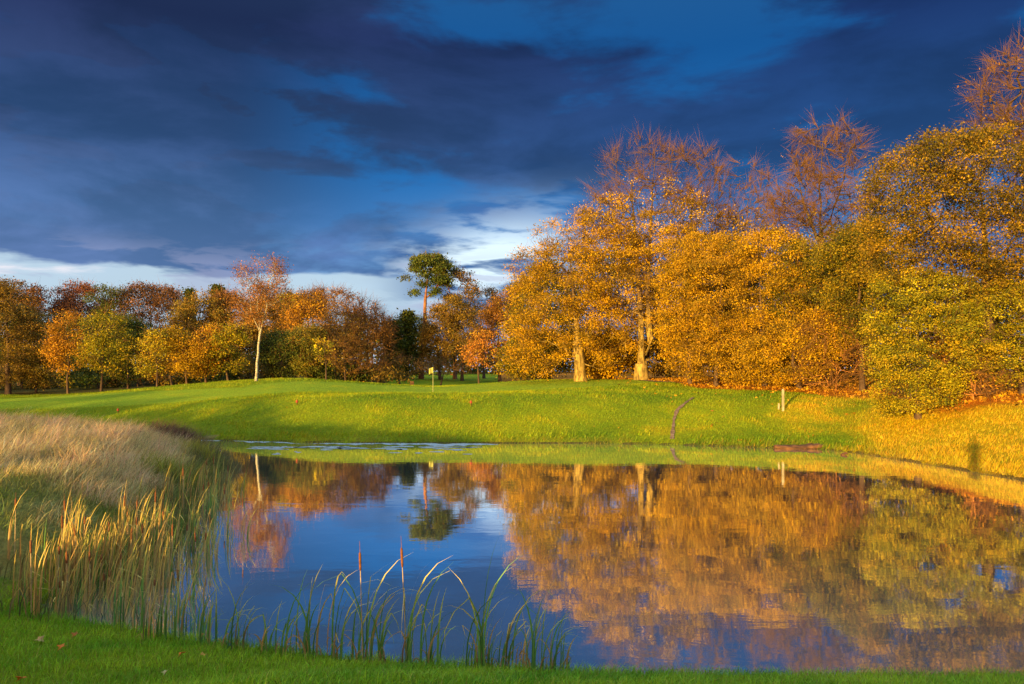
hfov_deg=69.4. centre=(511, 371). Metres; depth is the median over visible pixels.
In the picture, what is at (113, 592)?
cattail
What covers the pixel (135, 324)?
tree
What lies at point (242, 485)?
cattail
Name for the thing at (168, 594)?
cattail
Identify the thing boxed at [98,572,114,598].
cattail
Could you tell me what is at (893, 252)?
broadleaf tree
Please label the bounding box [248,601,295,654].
cattail
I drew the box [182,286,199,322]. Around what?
conifer tree
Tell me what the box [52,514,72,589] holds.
cattail
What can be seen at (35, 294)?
broadleaf tree
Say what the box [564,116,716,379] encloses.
broadleaf tree
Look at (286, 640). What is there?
cattail
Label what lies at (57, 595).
cattail
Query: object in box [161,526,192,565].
cattail
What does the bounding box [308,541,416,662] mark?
cattail
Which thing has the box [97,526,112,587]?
cattail
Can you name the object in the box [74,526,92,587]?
cattail
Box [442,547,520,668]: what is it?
cattail
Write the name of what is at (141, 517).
cattail
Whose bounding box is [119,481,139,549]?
cattail
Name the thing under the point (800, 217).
broadleaf tree
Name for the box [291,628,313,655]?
cattail
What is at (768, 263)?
broadleaf tree
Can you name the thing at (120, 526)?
cattail
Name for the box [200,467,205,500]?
cattail
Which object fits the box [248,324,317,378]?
shrub
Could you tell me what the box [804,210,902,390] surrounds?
tree
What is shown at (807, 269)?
tree
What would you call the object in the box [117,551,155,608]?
cattail
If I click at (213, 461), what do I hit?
cattail
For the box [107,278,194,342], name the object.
broadleaf tree
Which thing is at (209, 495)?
cattail
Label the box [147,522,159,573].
cattail
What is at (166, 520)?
cattail
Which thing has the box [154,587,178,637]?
cattail
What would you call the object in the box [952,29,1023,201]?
broadleaf tree
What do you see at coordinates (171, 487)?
cattail
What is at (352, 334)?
broadleaf tree
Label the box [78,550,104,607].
cattail
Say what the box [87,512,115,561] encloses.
cattail
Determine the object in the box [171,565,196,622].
cattail
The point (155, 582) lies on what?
cattail
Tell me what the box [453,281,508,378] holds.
broadleaf tree
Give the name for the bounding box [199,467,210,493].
cattail
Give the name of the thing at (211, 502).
cattail
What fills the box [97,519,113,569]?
cattail
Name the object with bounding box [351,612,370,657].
cattail
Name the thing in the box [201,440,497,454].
water film
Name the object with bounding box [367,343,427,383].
shrub
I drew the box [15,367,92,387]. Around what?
shrub
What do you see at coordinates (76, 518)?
cattail
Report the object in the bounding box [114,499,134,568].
cattail
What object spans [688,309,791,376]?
broadleaf tree
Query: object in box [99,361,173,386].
shrub
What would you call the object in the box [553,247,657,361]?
broadleaf tree
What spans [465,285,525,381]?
broadleaf tree
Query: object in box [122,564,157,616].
cattail
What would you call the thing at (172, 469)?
grass tussock
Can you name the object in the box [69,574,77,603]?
cattail
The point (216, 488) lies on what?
cattail
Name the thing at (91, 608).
cattail
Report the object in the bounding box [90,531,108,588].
cattail
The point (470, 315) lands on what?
broadleaf tree
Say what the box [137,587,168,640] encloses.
cattail
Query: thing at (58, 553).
cattail
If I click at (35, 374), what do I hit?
tree
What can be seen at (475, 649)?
cattail
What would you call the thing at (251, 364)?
shrub
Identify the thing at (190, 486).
cattail
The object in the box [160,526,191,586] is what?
cattail
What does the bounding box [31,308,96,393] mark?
tree
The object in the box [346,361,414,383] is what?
shrub
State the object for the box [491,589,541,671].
cattail
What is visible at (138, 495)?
cattail
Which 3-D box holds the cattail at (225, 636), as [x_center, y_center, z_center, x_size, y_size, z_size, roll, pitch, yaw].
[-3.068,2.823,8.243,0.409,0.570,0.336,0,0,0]
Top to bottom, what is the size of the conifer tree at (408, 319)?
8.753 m
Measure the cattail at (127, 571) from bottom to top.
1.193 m
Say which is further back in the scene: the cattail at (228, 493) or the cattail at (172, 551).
the cattail at (228, 493)
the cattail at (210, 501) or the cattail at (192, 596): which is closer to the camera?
the cattail at (192, 596)
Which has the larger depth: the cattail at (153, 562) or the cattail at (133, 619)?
the cattail at (153, 562)
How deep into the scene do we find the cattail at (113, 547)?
11.18 m
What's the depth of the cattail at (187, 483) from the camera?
17.04 m
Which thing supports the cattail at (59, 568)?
on the ground at (242, 388)
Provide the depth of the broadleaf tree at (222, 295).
79.16 m
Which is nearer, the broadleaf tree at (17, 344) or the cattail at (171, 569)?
the cattail at (171, 569)
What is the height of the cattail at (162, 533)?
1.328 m
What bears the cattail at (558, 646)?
on the ground at (242, 388)
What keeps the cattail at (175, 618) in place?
on the ground at (242, 388)
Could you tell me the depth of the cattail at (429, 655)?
7.75 m
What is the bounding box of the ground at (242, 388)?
[0,372,1023,683]
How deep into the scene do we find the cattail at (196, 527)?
13.54 m
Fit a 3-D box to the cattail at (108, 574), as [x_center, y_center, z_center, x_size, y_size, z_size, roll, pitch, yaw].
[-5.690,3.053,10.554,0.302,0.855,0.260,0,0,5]
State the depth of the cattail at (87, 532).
11.41 m
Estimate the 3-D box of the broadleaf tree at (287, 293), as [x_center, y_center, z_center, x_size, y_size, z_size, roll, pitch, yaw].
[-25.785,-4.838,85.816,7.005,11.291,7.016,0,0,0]
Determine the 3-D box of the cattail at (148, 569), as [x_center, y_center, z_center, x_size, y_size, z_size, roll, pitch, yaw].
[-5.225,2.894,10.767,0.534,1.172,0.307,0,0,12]
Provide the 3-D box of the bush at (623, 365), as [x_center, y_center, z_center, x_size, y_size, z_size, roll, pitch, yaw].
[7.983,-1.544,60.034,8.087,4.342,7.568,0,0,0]
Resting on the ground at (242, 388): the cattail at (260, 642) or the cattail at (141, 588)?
the cattail at (260, 642)
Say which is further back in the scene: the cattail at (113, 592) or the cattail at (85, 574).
the cattail at (85, 574)
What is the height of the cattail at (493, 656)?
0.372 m
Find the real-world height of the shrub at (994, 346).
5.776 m
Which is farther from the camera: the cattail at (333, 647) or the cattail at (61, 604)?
the cattail at (61, 604)
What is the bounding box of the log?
[773,443,827,448]
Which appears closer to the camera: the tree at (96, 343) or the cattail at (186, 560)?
the cattail at (186, 560)
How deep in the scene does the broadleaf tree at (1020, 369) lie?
45.09 m
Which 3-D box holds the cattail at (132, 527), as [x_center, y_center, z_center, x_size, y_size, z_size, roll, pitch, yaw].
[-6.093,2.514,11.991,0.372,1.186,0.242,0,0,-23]
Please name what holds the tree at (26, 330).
on the ground at (242, 388)
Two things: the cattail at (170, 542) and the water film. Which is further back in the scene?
the water film
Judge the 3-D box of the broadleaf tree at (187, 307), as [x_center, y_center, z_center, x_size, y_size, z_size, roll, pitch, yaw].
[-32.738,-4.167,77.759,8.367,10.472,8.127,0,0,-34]
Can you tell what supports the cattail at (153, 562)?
on the ground at (242, 388)
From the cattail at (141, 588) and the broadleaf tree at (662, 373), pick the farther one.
the broadleaf tree at (662, 373)
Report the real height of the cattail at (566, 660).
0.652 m
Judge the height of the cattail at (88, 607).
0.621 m
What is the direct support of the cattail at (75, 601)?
on the ground at (242, 388)
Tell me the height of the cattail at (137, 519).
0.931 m
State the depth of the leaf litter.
41.96 m
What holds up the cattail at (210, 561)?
in the water
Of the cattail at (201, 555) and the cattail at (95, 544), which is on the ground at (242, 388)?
the cattail at (95, 544)
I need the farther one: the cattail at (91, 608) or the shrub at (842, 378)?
the shrub at (842, 378)
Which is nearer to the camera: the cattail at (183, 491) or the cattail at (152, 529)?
the cattail at (152, 529)
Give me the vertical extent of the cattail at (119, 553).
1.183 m
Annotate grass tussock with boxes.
[129,446,210,495]
[138,416,217,445]
[171,435,219,463]
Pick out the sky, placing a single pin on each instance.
(178, 142)
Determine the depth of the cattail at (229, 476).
19.93 m
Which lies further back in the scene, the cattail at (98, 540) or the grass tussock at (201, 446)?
the grass tussock at (201, 446)
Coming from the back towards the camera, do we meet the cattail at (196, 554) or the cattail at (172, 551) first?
the cattail at (196, 554)
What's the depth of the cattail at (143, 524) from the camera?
12.39 m
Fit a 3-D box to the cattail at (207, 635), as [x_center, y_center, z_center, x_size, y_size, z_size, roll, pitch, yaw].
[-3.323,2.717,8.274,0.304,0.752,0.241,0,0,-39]
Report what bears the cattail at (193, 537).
on the ground at (242, 388)
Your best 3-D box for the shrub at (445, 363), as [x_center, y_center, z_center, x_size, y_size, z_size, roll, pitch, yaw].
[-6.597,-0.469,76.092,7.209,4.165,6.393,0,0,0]
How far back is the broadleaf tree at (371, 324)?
67.40 m
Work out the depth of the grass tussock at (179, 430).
28.21 m
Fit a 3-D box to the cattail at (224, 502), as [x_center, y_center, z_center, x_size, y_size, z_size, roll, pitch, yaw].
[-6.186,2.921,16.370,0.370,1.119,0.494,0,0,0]
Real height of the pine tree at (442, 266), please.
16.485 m
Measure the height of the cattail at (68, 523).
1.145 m
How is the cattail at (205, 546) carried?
in the water
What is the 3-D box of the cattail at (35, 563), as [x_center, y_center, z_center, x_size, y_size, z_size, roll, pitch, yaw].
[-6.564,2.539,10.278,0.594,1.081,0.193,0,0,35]
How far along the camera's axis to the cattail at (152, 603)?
9.88 m
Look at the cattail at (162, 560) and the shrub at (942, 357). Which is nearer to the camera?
the cattail at (162, 560)
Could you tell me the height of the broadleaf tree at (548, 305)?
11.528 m
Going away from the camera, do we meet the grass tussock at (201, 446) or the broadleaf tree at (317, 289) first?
the grass tussock at (201, 446)
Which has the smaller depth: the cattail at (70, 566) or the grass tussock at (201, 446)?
the cattail at (70, 566)
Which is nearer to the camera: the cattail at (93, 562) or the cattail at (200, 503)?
the cattail at (93, 562)
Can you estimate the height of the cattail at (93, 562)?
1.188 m
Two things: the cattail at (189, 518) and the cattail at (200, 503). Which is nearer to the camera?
the cattail at (189, 518)
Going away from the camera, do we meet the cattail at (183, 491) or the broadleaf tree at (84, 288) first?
the cattail at (183, 491)
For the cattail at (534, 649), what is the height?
0.967 m
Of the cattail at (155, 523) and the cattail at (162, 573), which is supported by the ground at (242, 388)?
the cattail at (155, 523)
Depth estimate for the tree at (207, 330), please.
61.42 m
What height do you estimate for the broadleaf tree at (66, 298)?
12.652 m
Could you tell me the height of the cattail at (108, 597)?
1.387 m
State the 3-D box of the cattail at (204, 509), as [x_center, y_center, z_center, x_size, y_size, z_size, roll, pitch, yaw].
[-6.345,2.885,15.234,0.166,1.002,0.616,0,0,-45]
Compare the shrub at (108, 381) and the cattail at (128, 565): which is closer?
the cattail at (128, 565)
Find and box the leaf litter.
[586,374,1023,451]
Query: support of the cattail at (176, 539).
on the ground at (242, 388)
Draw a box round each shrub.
[0,362,59,388]
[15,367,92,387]
[61,357,130,388]
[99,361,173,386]
[144,353,192,384]
[144,357,196,384]
[181,366,252,382]
[195,316,253,379]
[220,351,285,380]
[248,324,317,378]
[263,360,327,378]
[283,318,333,378]
[298,358,373,381]
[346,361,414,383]
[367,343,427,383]
[416,350,473,384]
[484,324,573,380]
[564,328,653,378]
[732,302,852,388]
[779,300,875,392]
[850,264,996,419]
[920,300,1021,404]
[967,275,1023,394]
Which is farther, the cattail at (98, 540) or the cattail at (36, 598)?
the cattail at (98, 540)
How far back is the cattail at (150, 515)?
13.16 m
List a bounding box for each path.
[645,380,719,383]
[670,397,693,438]
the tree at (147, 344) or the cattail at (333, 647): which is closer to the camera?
the cattail at (333, 647)
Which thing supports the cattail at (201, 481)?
on the ground at (242, 388)
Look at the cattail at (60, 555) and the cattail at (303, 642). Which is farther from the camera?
the cattail at (60, 555)
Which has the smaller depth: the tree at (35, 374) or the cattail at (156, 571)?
the cattail at (156, 571)
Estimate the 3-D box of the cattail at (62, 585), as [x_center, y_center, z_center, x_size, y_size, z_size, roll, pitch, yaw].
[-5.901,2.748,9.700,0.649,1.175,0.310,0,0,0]
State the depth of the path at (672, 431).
36.50 m
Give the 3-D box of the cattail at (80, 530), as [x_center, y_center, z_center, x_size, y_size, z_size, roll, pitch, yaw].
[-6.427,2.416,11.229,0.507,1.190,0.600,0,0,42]
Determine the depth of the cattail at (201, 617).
8.99 m
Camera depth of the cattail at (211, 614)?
9.26 m
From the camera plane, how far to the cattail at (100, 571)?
10.68 m
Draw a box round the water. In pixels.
[40,441,1023,676]
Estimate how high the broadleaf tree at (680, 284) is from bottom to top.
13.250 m
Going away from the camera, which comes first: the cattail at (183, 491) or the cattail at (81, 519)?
the cattail at (81, 519)
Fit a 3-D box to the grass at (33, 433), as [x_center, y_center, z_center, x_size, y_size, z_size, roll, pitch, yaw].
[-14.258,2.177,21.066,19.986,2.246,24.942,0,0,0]
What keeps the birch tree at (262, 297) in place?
on the ground at (242, 388)
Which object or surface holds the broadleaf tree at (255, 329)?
on the ground at (242, 388)
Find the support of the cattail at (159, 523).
on the ground at (242, 388)
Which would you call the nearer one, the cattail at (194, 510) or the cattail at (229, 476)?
the cattail at (194, 510)
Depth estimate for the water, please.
12.97 m
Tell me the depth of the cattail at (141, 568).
11.03 m
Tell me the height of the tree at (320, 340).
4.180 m
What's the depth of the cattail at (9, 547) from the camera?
10.91 m
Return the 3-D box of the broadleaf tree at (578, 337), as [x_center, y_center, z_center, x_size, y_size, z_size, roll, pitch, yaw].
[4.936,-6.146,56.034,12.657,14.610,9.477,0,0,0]
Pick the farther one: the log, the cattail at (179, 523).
the log
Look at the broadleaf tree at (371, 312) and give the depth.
85.60 m
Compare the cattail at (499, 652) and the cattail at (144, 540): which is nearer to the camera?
the cattail at (499, 652)
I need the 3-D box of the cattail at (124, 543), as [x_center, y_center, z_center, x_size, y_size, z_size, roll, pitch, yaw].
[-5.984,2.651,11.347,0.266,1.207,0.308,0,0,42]
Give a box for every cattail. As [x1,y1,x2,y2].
[5,492,27,559]
[9,548,37,610]
[13,531,51,618]
[14,566,35,600]
[20,528,49,601]
[25,518,46,590]
[40,537,64,607]
[45,529,63,587]
[45,540,80,613]
[48,539,71,595]
[49,581,66,610]
[51,587,70,615]
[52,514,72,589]
[53,532,66,576]
[60,491,85,568]
[60,509,82,588]
[61,508,88,587]
[61,541,89,613]
[63,493,81,563]
[69,486,85,539]
[69,539,86,594]
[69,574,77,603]
[71,526,83,564]
[72,501,101,556]
[73,541,91,603]
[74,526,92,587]
[74,567,90,609]
[76,501,90,536]
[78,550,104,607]
[80,516,94,559]
[81,552,102,599]
[82,588,106,614]
[84,531,108,593]
[86,522,122,559]
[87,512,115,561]
[88,585,109,611]
[90,517,117,577]
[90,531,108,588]
[94,518,117,588]
[94,545,110,593]
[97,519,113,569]
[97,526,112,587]
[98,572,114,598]
[101,520,127,566]
[102,516,119,579]
[102,546,108,572]
[102,579,124,607]
[103,553,134,612]
[104,523,122,601]
[105,524,119,563]
[105,562,115,595]
[108,540,124,586]
[108,542,127,594]
[110,516,131,555]
[113,488,130,565]
[113,508,132,577]
[113,518,131,579]
[113,576,127,631]
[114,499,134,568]
[116,536,140,593]
[116,544,141,584]
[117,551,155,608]
[118,500,151,560]
[118,539,136,589]
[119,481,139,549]
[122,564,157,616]
[125,497,143,558]
[126,505,153,569]
[126,592,155,632]
[128,543,141,588]
[128,556,157,589]
[129,523,153,582]
[130,473,146,508]
[131,519,153,583]
[133,513,143,561]
[133,544,155,605]
[134,517,154,586]
[134,537,161,592]
[135,539,167,595]
[136,490,157,556]
[136,513,162,570]
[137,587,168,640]
[138,504,149,547]
[140,558,157,592]
[143,507,153,550]
[143,576,166,600]
[144,488,157,539]
[144,543,166,588]
[145,513,170,580]
[146,585,167,611]
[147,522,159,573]
[150,523,175,587]
[152,555,175,587]
[153,489,173,550]
[153,491,171,554]
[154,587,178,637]
[155,538,181,586]
[156,507,189,568]
[158,543,201,602]
[159,586,178,633]
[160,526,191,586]
[161,467,169,509]
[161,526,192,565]
[163,502,177,540]
[164,462,176,500]
[164,494,177,551]
[164,517,182,578]
[164,571,192,640]
[167,529,177,555]
[168,508,185,554]
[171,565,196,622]
[173,584,189,622]
[176,507,184,536]
[177,447,194,487]
[177,536,190,567]
[179,468,198,513]
[180,586,202,637]
[181,464,191,500]
[181,488,215,545]
[182,523,196,553]
[185,472,195,497]
[186,506,195,535]
[187,512,198,551]
[187,552,207,599]
[190,488,197,530]
[190,508,214,546]
[192,527,205,573]
[193,484,209,517]
[194,523,211,573]
[194,593,209,634]
[195,526,214,559]
[196,461,208,497]
[196,490,210,516]
[198,491,206,526]
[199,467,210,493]
[199,514,218,550]
[199,586,221,646]
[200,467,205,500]
[201,512,220,553]
[202,477,218,514]
[202,479,213,507]
[203,484,214,509]
[204,548,221,569]
[205,590,220,628]
[206,522,226,559]
[207,456,219,493]
[208,471,218,515]
[209,479,222,501]
[210,491,222,525]
[214,596,252,649]
[220,484,234,517]
[221,581,264,650]
[222,466,239,498]
[222,508,234,534]
[224,464,237,489]
[224,527,235,552]
[226,497,239,526]
[237,464,248,493]
[238,493,263,538]
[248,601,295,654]
[249,614,274,650]
[279,564,339,658]
[281,571,317,655]
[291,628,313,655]
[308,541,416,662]
[326,570,386,659]
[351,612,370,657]
[366,586,409,663]
[383,542,459,662]
[413,587,466,665]
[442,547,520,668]
[463,637,477,667]
[469,623,486,664]
[481,617,501,657]
[486,633,511,665]
[487,638,499,667]
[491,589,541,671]
[512,581,569,670]
[515,628,534,668]
[535,608,575,671]
[545,615,575,669]
[546,632,573,664]
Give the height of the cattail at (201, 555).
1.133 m
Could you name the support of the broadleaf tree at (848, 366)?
on the ground at (242, 388)
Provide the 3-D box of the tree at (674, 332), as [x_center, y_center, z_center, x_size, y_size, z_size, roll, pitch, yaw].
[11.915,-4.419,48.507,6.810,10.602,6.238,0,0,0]
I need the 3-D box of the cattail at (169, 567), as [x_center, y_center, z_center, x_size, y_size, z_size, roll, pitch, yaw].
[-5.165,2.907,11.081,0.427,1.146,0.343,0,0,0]
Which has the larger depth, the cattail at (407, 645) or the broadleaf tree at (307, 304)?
the broadleaf tree at (307, 304)
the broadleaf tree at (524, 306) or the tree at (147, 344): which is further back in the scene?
the broadleaf tree at (524, 306)
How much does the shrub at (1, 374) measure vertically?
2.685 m
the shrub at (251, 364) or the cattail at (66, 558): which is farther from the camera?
the shrub at (251, 364)
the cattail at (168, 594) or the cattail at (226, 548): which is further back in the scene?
the cattail at (226, 548)
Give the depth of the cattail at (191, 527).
13.60 m
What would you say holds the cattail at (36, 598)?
on the ground at (242, 388)
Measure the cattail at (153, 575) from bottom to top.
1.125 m
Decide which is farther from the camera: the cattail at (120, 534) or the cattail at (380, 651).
the cattail at (120, 534)
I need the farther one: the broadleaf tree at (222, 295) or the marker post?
the broadleaf tree at (222, 295)
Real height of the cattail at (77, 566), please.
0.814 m
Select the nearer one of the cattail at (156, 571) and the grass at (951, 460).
the cattail at (156, 571)
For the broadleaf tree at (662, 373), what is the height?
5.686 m
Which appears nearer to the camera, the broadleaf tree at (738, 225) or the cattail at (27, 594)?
the cattail at (27, 594)
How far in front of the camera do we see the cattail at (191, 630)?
8.85 m
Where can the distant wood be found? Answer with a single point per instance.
(473, 370)
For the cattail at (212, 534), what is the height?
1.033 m
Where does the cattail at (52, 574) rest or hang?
on the ground at (242, 388)
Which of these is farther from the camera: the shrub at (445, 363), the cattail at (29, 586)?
the shrub at (445, 363)
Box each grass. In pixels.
[0,371,1023,490]
[0,406,409,627]
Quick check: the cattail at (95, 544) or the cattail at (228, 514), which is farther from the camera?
the cattail at (228, 514)
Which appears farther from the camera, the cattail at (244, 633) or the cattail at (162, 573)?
the cattail at (162, 573)
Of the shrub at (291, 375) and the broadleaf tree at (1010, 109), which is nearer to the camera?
the broadleaf tree at (1010, 109)
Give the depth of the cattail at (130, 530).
11.58 m
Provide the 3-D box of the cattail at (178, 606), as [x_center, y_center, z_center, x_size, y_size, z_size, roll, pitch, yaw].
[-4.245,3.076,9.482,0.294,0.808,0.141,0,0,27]
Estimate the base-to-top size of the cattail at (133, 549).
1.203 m
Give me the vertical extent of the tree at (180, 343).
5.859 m
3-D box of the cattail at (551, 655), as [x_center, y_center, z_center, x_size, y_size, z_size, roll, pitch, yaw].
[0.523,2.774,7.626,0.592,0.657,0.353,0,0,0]
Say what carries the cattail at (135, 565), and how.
on the ground at (242, 388)
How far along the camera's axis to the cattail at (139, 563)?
11.04 m
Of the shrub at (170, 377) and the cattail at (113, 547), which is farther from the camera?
the shrub at (170, 377)
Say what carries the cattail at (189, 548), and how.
on the ground at (242, 388)
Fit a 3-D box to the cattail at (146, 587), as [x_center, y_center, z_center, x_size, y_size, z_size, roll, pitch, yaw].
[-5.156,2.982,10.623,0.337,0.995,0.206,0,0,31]
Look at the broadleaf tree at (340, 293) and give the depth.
83.40 m
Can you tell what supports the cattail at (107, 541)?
on the ground at (242, 388)
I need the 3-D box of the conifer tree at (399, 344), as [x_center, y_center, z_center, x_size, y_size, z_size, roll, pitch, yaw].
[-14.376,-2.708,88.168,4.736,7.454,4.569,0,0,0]
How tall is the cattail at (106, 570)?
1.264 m
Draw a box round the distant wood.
[2,315,1023,374]
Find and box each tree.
[0,275,50,349]
[0,277,50,394]
[0,300,73,392]
[0,302,51,385]
[10,282,91,370]
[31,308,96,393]
[41,313,124,384]
[46,278,118,324]
[68,303,150,390]
[78,281,130,355]
[97,309,151,388]
[104,309,176,383]
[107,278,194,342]
[126,318,174,386]
[148,328,227,383]
[156,286,240,338]
[157,318,216,383]
[170,318,235,382]
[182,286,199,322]
[198,278,266,354]
[205,283,225,305]
[221,321,287,378]
[223,253,298,380]
[236,285,303,361]
[269,287,312,326]
[276,285,347,376]
[288,321,371,378]
[295,279,333,322]
[309,333,334,379]
[311,282,374,379]
[316,305,373,379]
[340,291,401,377]
[341,305,402,381]
[374,319,410,378]
[391,308,425,378]
[391,313,439,373]
[396,250,466,378]
[414,300,468,379]
[429,288,491,380]
[438,263,486,378]
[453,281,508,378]
[454,327,498,383]
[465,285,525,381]
[494,257,590,378]
[495,195,653,382]
[504,278,551,377]
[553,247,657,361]
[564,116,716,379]
[627,317,708,377]
[633,128,749,377]
[643,234,768,368]
[646,227,743,383]
[667,225,771,386]
[686,148,790,370]
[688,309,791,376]
[695,218,814,386]
[705,224,825,312]
[744,298,899,378]
[756,104,879,379]
[761,231,873,384]
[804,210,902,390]
[810,218,923,374]
[841,115,1023,394]
[875,263,1023,371]
[926,271,1023,375]
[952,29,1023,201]
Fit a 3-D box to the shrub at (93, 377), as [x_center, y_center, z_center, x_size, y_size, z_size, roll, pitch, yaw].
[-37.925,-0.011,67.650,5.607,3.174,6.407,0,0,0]
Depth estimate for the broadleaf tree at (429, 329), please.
89.04 m
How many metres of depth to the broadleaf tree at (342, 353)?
76.83 m
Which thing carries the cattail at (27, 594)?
on the ground at (242, 388)
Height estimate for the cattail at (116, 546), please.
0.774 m
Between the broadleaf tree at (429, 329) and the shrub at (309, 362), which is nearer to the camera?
the shrub at (309, 362)
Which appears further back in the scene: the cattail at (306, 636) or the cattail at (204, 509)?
the cattail at (204, 509)
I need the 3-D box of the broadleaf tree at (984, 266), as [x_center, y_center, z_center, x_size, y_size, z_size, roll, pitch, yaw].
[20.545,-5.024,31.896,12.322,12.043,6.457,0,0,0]
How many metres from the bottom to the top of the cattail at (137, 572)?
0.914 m
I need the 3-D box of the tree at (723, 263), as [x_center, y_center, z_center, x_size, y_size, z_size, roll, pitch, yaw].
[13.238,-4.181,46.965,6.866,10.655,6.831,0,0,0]
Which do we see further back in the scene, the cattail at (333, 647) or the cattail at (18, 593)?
the cattail at (18, 593)
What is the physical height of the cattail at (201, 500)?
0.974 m
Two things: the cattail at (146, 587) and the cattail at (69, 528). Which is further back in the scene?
the cattail at (69, 528)
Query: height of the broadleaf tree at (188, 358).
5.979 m
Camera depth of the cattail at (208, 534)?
13.02 m
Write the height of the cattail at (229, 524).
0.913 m
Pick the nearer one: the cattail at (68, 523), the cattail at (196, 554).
the cattail at (68, 523)
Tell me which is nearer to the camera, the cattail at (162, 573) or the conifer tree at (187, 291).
the cattail at (162, 573)
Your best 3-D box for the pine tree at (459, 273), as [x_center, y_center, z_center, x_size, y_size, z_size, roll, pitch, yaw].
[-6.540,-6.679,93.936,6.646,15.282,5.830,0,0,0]
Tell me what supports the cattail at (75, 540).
on the ground at (242, 388)
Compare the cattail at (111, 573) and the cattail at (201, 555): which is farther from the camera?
the cattail at (201, 555)
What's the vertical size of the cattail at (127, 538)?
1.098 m
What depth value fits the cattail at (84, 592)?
9.97 m
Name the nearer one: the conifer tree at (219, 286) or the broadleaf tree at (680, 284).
the broadleaf tree at (680, 284)
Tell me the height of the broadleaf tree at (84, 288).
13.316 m
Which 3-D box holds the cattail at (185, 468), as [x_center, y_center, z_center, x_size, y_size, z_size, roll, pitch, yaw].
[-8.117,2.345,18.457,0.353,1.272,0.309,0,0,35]
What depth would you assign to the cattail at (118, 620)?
8.85 m
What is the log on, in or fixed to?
on the ground at (242, 388)
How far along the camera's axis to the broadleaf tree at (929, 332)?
46.24 m
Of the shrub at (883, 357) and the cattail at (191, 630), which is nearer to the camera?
the cattail at (191, 630)
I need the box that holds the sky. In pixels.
[0,0,1023,371]
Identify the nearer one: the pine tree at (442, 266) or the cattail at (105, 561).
the cattail at (105, 561)
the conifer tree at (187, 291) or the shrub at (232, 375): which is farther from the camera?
the conifer tree at (187, 291)
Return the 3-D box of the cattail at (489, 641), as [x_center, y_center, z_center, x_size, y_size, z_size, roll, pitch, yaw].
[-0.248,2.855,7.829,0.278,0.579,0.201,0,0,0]
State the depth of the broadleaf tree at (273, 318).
75.10 m
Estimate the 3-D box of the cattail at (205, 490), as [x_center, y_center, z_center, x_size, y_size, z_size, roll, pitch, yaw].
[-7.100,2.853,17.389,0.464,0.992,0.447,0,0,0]
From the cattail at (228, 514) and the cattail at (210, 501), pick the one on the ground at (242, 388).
the cattail at (210, 501)
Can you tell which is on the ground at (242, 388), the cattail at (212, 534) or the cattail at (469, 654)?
the cattail at (469, 654)
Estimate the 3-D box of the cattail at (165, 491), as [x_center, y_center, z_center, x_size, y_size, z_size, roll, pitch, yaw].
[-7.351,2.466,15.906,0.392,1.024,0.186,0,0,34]
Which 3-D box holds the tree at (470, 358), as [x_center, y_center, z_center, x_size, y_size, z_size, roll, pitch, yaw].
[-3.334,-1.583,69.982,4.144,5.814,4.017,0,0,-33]
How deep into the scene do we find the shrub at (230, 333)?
61.40 m
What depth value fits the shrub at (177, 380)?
68.75 m
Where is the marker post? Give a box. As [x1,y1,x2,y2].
[782,389,783,410]
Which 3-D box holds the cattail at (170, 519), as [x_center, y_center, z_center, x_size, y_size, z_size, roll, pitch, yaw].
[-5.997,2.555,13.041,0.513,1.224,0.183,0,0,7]
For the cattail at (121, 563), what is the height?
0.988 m
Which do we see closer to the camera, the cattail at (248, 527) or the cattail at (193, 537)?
the cattail at (193, 537)
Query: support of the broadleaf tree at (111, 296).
on the ground at (242, 388)
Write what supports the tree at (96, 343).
on the ground at (242, 388)
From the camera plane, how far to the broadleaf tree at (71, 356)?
73.06 m
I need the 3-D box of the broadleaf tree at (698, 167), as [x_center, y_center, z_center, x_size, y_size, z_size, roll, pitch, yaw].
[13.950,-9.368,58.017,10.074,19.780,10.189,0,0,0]
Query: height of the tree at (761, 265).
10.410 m
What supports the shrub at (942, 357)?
on the ground at (242, 388)
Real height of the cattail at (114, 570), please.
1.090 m
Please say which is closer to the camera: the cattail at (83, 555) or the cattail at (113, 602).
the cattail at (113, 602)
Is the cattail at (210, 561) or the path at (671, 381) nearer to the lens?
the cattail at (210, 561)
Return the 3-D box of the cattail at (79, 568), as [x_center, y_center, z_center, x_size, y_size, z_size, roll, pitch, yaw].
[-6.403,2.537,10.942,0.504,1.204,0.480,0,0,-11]
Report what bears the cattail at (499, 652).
on the ground at (242, 388)
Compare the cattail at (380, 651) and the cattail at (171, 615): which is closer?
the cattail at (380, 651)
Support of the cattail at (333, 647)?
on the ground at (242, 388)
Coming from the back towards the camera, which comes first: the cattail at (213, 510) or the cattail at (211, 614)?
the cattail at (213, 510)
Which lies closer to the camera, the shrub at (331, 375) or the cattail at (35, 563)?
the cattail at (35, 563)
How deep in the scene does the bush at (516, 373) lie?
61.78 m
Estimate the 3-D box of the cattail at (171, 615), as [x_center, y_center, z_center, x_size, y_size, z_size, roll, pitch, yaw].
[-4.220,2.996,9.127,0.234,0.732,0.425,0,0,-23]
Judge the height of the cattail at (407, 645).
1.386 m
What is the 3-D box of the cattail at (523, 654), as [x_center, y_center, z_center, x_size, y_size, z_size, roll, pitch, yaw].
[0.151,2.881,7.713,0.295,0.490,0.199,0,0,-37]
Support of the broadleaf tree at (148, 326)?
on the ground at (242, 388)

